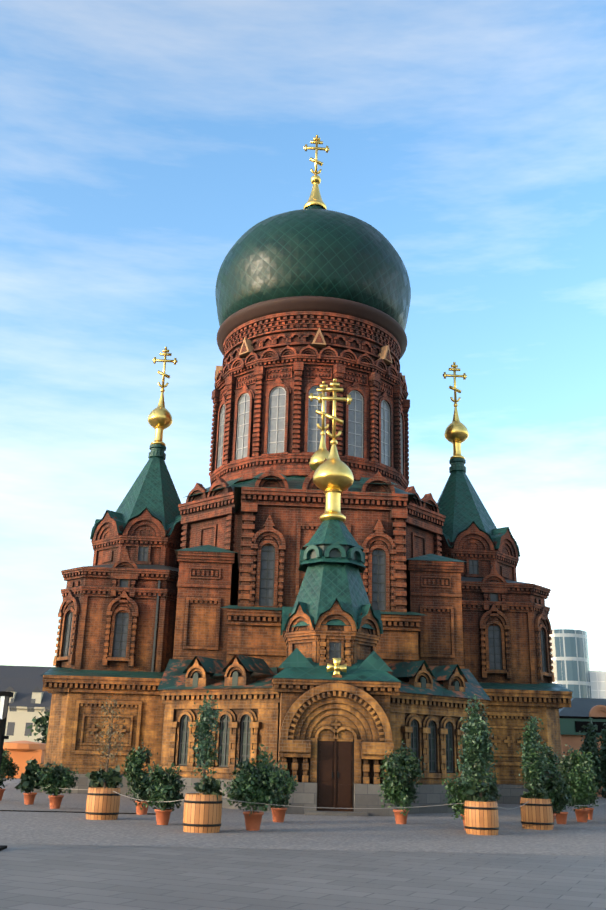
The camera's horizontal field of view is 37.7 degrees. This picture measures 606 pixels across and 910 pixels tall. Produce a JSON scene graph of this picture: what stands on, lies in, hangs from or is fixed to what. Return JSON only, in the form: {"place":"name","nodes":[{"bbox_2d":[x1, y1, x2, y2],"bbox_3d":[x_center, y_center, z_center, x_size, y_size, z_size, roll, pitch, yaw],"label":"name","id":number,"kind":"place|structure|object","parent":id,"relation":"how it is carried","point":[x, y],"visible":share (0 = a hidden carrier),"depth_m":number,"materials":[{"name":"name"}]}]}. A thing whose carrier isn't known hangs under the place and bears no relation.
{"place":"outdoors","nodes":[
{"label":"outdoors","id":0,"kind":"place"},
{"bbox_2d":[0,844,605,909],"bbox_3d":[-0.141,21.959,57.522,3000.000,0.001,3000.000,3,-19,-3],"label":"paving","id":1,"kind":"structure","parent":0,"point":[59,877],"depth_m":17.31,"materials":[{"name":"grey stone"}]},
{"bbox_2d":[4,691,49,742],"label":"building","id":2,"kind":"structure","parent":1,"relation":"on","point":[19,721],"depth_m":131.19,"materials":[{"name":"beige paint"}]},
{"bbox_2d":[0,665,51,706],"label":"mansard","id":3,"kind":"object","parent":2,"relation":"on","point":[24,682],"visible":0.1,"depth_m":135.05,"materials":[{"name":"grey"}]},
{"bbox_2d":[550,629,590,697],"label":"glass building","id":4,"kind":"structure","parent":1,"relation":"on","point":[570,659],"depth_m":122.37,"materials":[{"name":"grey glass"}]},
{"bbox_2d":[589,671,605,698],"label":"white building","id":5,"kind":"structure","parent":1,"relation":"on","point":[598,683],"depth_m":122.83,"materials":[{"name":"white"}]},
{"bbox_2d":[0,778,605,855],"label":"apron","id":6,"kind":"object","parent":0,"point":[437,832],"depth_m":28.24,"materials":[{"name":"grey stone"}]},
{"bbox_2d":[3,741,45,777],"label":"kiosk","id":7,"kind":"object","parent":6,"relation":"on","point":[22,753],"visible":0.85,"depth_m":73.88,"materials":[{"name":"orange"}]},
{"bbox_2d":[0,789,593,830],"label":"plant pots","id":8,"kind":"object","parent":6,"relation":"on","point":[253,821],"visible":0.58,"depth_m":32.99,"materials":[{"name":"orange ceramic"}]},
{"bbox_2d":[0,707,605,818],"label":"foliage","id":9,"kind":"object","parent":8,"relation":"in","point":[566,764],"visible":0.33,"depth_m":33.27,"materials":[{"name":"green plant"}]},
{"bbox_2d":[1,700,595,812],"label":"bark","id":10,"kind":"object","parent":6,"relation":"on","point":[204,770],"visible":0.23,"depth_m":32.10,"materials":[{"name":"brown plant"}]},
{"bbox_2d":[0,691,605,850],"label":"building","id":11,"kind":"structure","parent":6,"relation":"on","point":[580,724],"depth_m":34.29,"materials":[{"name":"black"}]},
{"bbox_2d":[0,696,8,718],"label":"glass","id":12,"kind":"object","parent":11,"relation":"attached to","point":[3,705],"visible":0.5,"depth_m":21.88,"materials":[{"name":"glass"}]},
{"bbox_2d":[33,774,575,816],"bbox_3d":[0.437,18.779,50.068,31.400,1.250,28.000,3,-19,-3],"label":"stone","id":13,"kind":"object","parent":6,"relation":"on","point":[365,795],"visible":0.19,"depth_m":39.64,"materials":[{"name":"grey stone"}]},
{"bbox_2d":[40,311,571,784],"bbox_3d":[0.647,4.923,56.224,32.043,31.450,30.050,3,-19,-3],"label":"brick","id":14,"kind":"object","parent":6,"relation":"on","point":[294,721],"visible":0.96,"depth_m":51.77,"materials":[{"name":"brown brick"}]},
{"bbox_2d":[64,546,544,671],"bbox_3d":[0.974,7.362,49.932,30.643,9.900,17.130,3,-19,-3],"label":"glass","id":15,"kind":"object","parent":14,"relation":"on","point":[269,600],"visible":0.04,"depth_m":54.64,"materials":[{"name":"grey glass"}]},
{"bbox_2d":[63,545,546,772],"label":"windows","id":16,"kind":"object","parent":14,"relation":"on","point":[330,651],"visible":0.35,"depth_m":47.78,"materials":[{"name":"brown"}]},
{"bbox_2d":[41,444,572,691],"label":"roof","id":17,"kind":"structure","parent":14,"relation":"on","point":[327,582],"depth_m":50.15,"materials":[{"name":"green metal"}]},
{"bbox_2d":[306,544,358,565],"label":"arched openings","id":18,"kind":"object","parent":17,"relation":"on","point":[334,552],"visible":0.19,"depth_m":42.65,"materials":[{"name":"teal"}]},
{"bbox_2d":[148,135,468,674],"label":"golden crosses","id":19,"kind":"object","parent":14,"relation":"on","point":[333,478],"visible":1,"depth_m":52.96,"materials":[{"name":"gold metal"}]},
{"bbox_2d":[217,386,402,474],"bbox_3d":[0.668,-1.185,62.106,13.680,4.800,7.440,3,-19,-3],"label":"frame","id":20,"kind":"object","parent":14,"relation":"on","point":[276,430],"visible":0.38,"depth_m":59.72,"materials":[{"name":"grey"}]},
{"bbox_2d":[218,387,401,472],"bbox_3d":[0.666,-1.175,62.134,13.560,4.800,7.380,3,-19,-3],"label":"glass","id":21,"kind":"object","parent":20,"relation":"on","point":[312,433],"visible":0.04,"depth_m":59.33,"materials":[{"name":"grey glass"}]},
{"bbox_2d":[215,328,404,379],"bbox_3d":[0.833,-6.861,63.810,14.340,1.250,7.670,3,-19,-3],"label":"gable ornament","id":22,"kind":"object","parent":14,"relation":"on","point":[382,353],"visible":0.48,"depth_m":62.03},
{"bbox_2d":[217,296,406,358],"bbox_3d":[0.670,-8.351,67.831,14.515,1.350,14.515,3,-19,-3],"label":"ring","id":23,"kind":"object","parent":14,"relation":"on","point":[387,322],"visible":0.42,"depth_m":62.00,"materials":[{"name":"brown metal"}]},
{"bbox_2d":[215,205,410,330],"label":"dome","id":24,"kind":"structure","parent":23,"relation":"on","point":[314,250],"depth_m":62.96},
{"bbox_2d":[180,671,466,770],"bbox_3d":[1.200,12.561,41.840,13.845,4.260,2.423,3,-19,-3],"label":"dark glass","id":25,"kind":"object","parent":14,"relation":"on","point":[235,675],"visible":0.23,"depth_m":41.60,"materials":[{"name":"black glass"}]},
{"bbox_2d":[157,654,490,700],"bbox_3d":[1.175,10.845,43.662,16.514,1.820,7.482,3,-19,-3],"label":"roof","id":26,"kind":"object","parent":14,"relation":"on","point":[259,669],"visible":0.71,"depth_m":43.41,"materials":[{"name":"green metal"}]},
{"bbox_2d":[317,739,352,810],"bbox_3d":[1.377,13.485,38.034,1.560,3.290,0.160,3,-19,-3],"label":"door","id":27,"kind":"structure","parent":14,"relation":"attached to","point":[335,756],"depth_m":37.90,"materials":[{"name":"brown wood"}]},
{"bbox_2d":[77,564,605,716],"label":"roofs","id":28,"kind":"object","parent":14,"relation":"attached to","point":[581,707],"visible":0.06,"depth_m":68.18,"materials":[{"name":"green metal"}]},
{"bbox_2d":[86,787,552,834],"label":"wooden barrel planters","id":29,"kind":"object","parent":6,"relation":"on","point":[195,813],"visible":0.79,"depth_m":29.27,"materials":[{"name":"brown wood"}]},
{"bbox_2d":[0,699,599,819],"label":"foliage","id":30,"kind":"object","parent":29,"relation":"in","point":[581,793],"visible":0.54,"depth_m":32.74,"materials":[{"name":"green plant"}]},
{"bbox_2d":[85,738,553,829],"bbox_3d":[-5.811,13.369,37.450,36.974,3.050,17.601,-6,-20,22],"label":"iron","id":31,"kind":"object","parent":29,"relation":"attached to","point":[219,802],"visible":0.58,"depth_m":31.07,"materials":[{"name":"black metal"}]},
{"bbox_2d":[561,705,605,796],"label":"background building","id":32,"kind":"structure","parent":6,"relation":"on","point":[574,742],"depth_m":68.09,"materials":[{"name":"red brick"}]},
{"bbox_2d":[559,718,605,735],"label":"green pavilion","id":33,"kind":"object","parent":32,"relation":"on","point":[567,726],"depth_m":68.02,"materials":[{"name":"green metal"}]},
{"bbox_2d":[0,0,605,670],"label":"sky","id":34,"kind":"structure","parent":0,"point":[140,140],"materials":[{"name":"blue"}]},
{"bbox_2d":[4,781,605,808],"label":"rope","id":35,"kind":"object","parent":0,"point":[316,807],"visible":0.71,"depth_m":29.10,"materials":[{"name":"grey"}]},
{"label":"soil","id":36,"kind":"structure","parent":0,"visible":0},
{"bbox_2d":[15,756,549,801],"bbox_3d":[-5.676,13.650,37.223,37.136,1.697,17.531,-6,-20,21],"label":"foliage","id":37,"kind":"object","parent":36,"relation":"on","point":[112,778],"visible":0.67,"depth_m":31.74,"materials":[{"name":"green plant"}]},
{"bbox_2d":[90,694,130,767],"bbox_3d":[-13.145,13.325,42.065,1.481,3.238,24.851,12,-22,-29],"label":"leaf","id":38,"kind":"object","parent":37,"relation":"on","point":[112,756],"visible":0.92,"depth_m":32.47,"materials":[{"name":"green plant"}]},
{"bbox_2d":[187,690,605,800],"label":"foliage","id":39,"kind":"object","parent":36,"relation":"on","point":[203,752],"visible":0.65,"depth_m":30.20,"materials":[{"name":"green plant"}]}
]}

